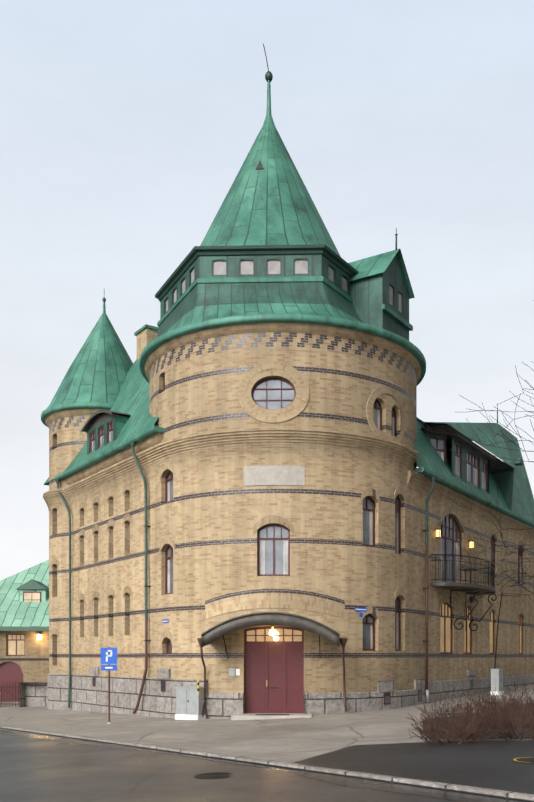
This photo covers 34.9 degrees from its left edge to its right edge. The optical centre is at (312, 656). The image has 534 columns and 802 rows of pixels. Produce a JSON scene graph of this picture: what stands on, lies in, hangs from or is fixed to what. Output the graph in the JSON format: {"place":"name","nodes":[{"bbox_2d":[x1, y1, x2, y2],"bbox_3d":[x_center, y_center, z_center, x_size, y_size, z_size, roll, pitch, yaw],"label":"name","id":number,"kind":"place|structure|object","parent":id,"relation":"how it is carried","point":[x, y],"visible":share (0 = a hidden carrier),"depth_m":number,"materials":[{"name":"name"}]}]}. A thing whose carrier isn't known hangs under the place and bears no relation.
{"place":"outdoors","nodes":[
{"label":"outdoors","id":0,"kind":"place"},
{"bbox_2d":[0,731,454,801],"bbox_3d":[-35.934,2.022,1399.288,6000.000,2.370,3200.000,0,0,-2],"label":"road","id":1,"kind":"structure","parent":0,"point":[37,770],"depth_m":14.66,"materials":[{"name":"grey asphalt"}]},
{"bbox_2d":[194,757,533,778],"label":"manhole covers","id":2,"kind":"object","parent":1,"relation":"on","point":[218,775],"visible":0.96,"depth_m":14.81,"materials":[{"name":"metal"}]},
{"bbox_2d":[0,728,526,801],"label":"curb","id":3,"kind":"structure","parent":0,"point":[399,788],"depth_m":13.80,"materials":[{"name":"concrete"}]},
{"bbox_2d":[0,684,533,801],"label":"sidewalk","id":4,"kind":"structure","parent":0,"point":[285,742],"depth_m":22.73,"materials":[{"name":"grey concrete"}]},
{"bbox_2d":[0,560,48,701],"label":"neighbour house","id":5,"kind":"structure","parent":4,"relation":"on","point":[24,625],"depth_m":49.47,"materials":[{"name":"brick"}]},
{"bbox_2d":[1,682,47,706],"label":"boundary wall","id":6,"kind":"structure","parent":4,"relation":"on","point":[30,694],"depth_m":42.40,"materials":[{"name":"stone"}]},
{"bbox_2d":[101,647,116,723],"bbox_3d":[-6.717,0.964,27.883,0.540,2.600,0.171,0,0,-2],"label":"parking sign","id":7,"kind":"object","parent":4,"relation":"on","point":[108,655],"visible":0.88,"depth_m":27.84,"materials":[{"name":"blue metal"}]},
{"bbox_2d":[175,686,205,719],"bbox_3d":[-4.162,1.587,28.711,1.010,1.150,0.420,0,0,33],"label":"electrical cabinet","id":8,"kind":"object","parent":4,"relation":"on","point":[186,702],"depth_m":28.54,"materials":[{"name":"grey metal"}]},
{"bbox_2d":[197,679,204,719],"bbox_3d":[-3.715,1.425,28.258,0.300,1.350,0.059,0,0,-24],"label":"striped post","id":9,"kind":"object","parent":4,"relation":"on","point":[198,701],"visible":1,"depth_m":28.19,"materials":[{"name":"yellow"}]},
{"bbox_2d":[197,612,347,716],"bbox_3d":[-1.326,0.292,27.735,4.920,3.462,1.833,0,0,2],"label":"entrance canopy","id":10,"kind":"object","parent":4,"relation":"on","point":[213,634],"visible":0.98,"depth_m":26.88,"materials":[{"name":"metal"}]},
{"bbox_2d":[269,625,275,635],"bbox_3d":[-1.324,-0.892,27.793,0.260,0.415,0.247,0,0,-2],"label":"entrance lamp","id":11,"kind":"object","parent":10,"relation":"attached to","point":[272,631],"visible":0.92,"depth_m":27.72,"materials":[{"name":"beige glass"}]},
{"bbox_2d":[43,323,533,718],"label":"brick wall","id":12,"kind":"structure","parent":4,"relation":"on","point":[316,462],"depth_m":29.47,"materials":[{"name":"yellow brick"}]},
{"bbox_2d":[55,441,435,713],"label":"rainwater pipes","id":13,"kind":"object","parent":12,"relation":"on","point":[146,526],"visible":0.98,"depth_m":32.10,"materials":[{"name":"green metal"}]},
{"bbox_2d":[229,628,312,719],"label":"entrance door","id":14,"kind":"structure","parent":12,"relation":"attached to","point":[274,676],"depth_m":28.48,"materials":[{"name":"red wood"}]},
{"bbox_2d":[155,244,412,340],"bbox_3d":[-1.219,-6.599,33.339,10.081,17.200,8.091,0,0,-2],"label":"copper lantern","id":15,"kind":"object","parent":12,"relation":"on","point":[367,297],"visible":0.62,"depth_m":30.33,"materials":[{"name":"green metal"}]},
{"bbox_2d":[166,260,401,312],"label":"tower windows","id":16,"kind":"structure","parent":15,"relation":"in","point":[273,267],"depth_m":29.70,"materials":[{"name":"grey glass"}]},
{"bbox_2d":[41,80,533,528],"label":"copper roofs","id":17,"kind":"structure","parent":12,"relation":"on","point":[271,203],"depth_m":31.85,"materials":[{"name":"green metal"}]},
{"bbox_2d":[102,43,497,422],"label":"roof finials","id":18,"kind":"object","parent":17,"relation":"on","point":[268,75],"visible":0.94,"depth_m":33.21,"materials":[{"name":"green metal"}]},
{"bbox_2d":[81,410,513,510],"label":"dormer cheeks","id":19,"kind":"object","parent":12,"relation":"on","point":[96,420],"visible":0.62,"depth_m":35.69,"materials":[{"name":"green metal"}]},
{"bbox_2d":[90,376,522,712],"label":"window frames","id":20,"kind":"structure","parent":12,"relation":"on","point":[288,574],"depth_m":30.50,"materials":[{"name":"brown wood"}]},
{"bbox_2d":[92,380,521,652],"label":"window panes","id":21,"kind":"object","parent":20,"relation":"in","point":[266,556],"visible":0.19,"depth_m":30.32,"materials":[{"name":"glass"}]},
{"bbox_2d":[163,528,473,622],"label":"wall fittings","id":22,"kind":"object","parent":12,"relation":"on","point":[438,535],"depth_m":33.05,"materials":[{"name":"metal"}]},
{"bbox_2d":[431,554,496,630],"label":"balcony","id":23,"kind":"structure","parent":12,"relation":"attached to","point":[474,589],"depth_m":34.24,"materials":[{"name":"metal"}]},
{"bbox_2d":[443,456,533,668],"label":"bare tree","id":24,"kind":"object","parent":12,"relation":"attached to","point":[525,573],"depth_m":38.66,"materials":[{"name":"plant"}]},
{"bbox_2d":[294,740,533,793],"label":"new asphalt patch","id":25,"kind":"object","parent":4,"relation":"on","point":[491,764],"visible":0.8,"depth_m":15.18,"materials":[{"name":"black asphalt"}]},
{"bbox_2d":[422,705,533,737],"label":"hedge","id":26,"kind":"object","parent":4,"relation":"on","point":[524,732],"depth_m":19.85,"materials":[{"name":"brown plant"}]},
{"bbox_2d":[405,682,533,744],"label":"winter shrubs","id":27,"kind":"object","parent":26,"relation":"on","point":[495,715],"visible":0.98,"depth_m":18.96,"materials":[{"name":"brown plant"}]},
{"bbox_2d":[490,669,503,694],"bbox_3d":[7.881,1.094,36.219,0.400,1.170,0.680,0,0,30],"label":"service cabinet","id":28,"kind":"object","parent":4,"relation":"on","point":[497,679],"visible":0.79,"depth_m":35.97,"materials":[{"name":"grey metal"}]},
{"bbox_2d":[0,0,533,580],"label":"sky","id":29,"kind":"structure","parent":0,"point":[127,126],"materials":[{"name":"white"}]},
{"bbox_2d":[439,361,533,554],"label":"bare street tree","id":30,"kind":"object","parent":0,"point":[504,428],"visible":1,"depth_m":24.96,"materials":[{"name":"brown plant"}]}
]}

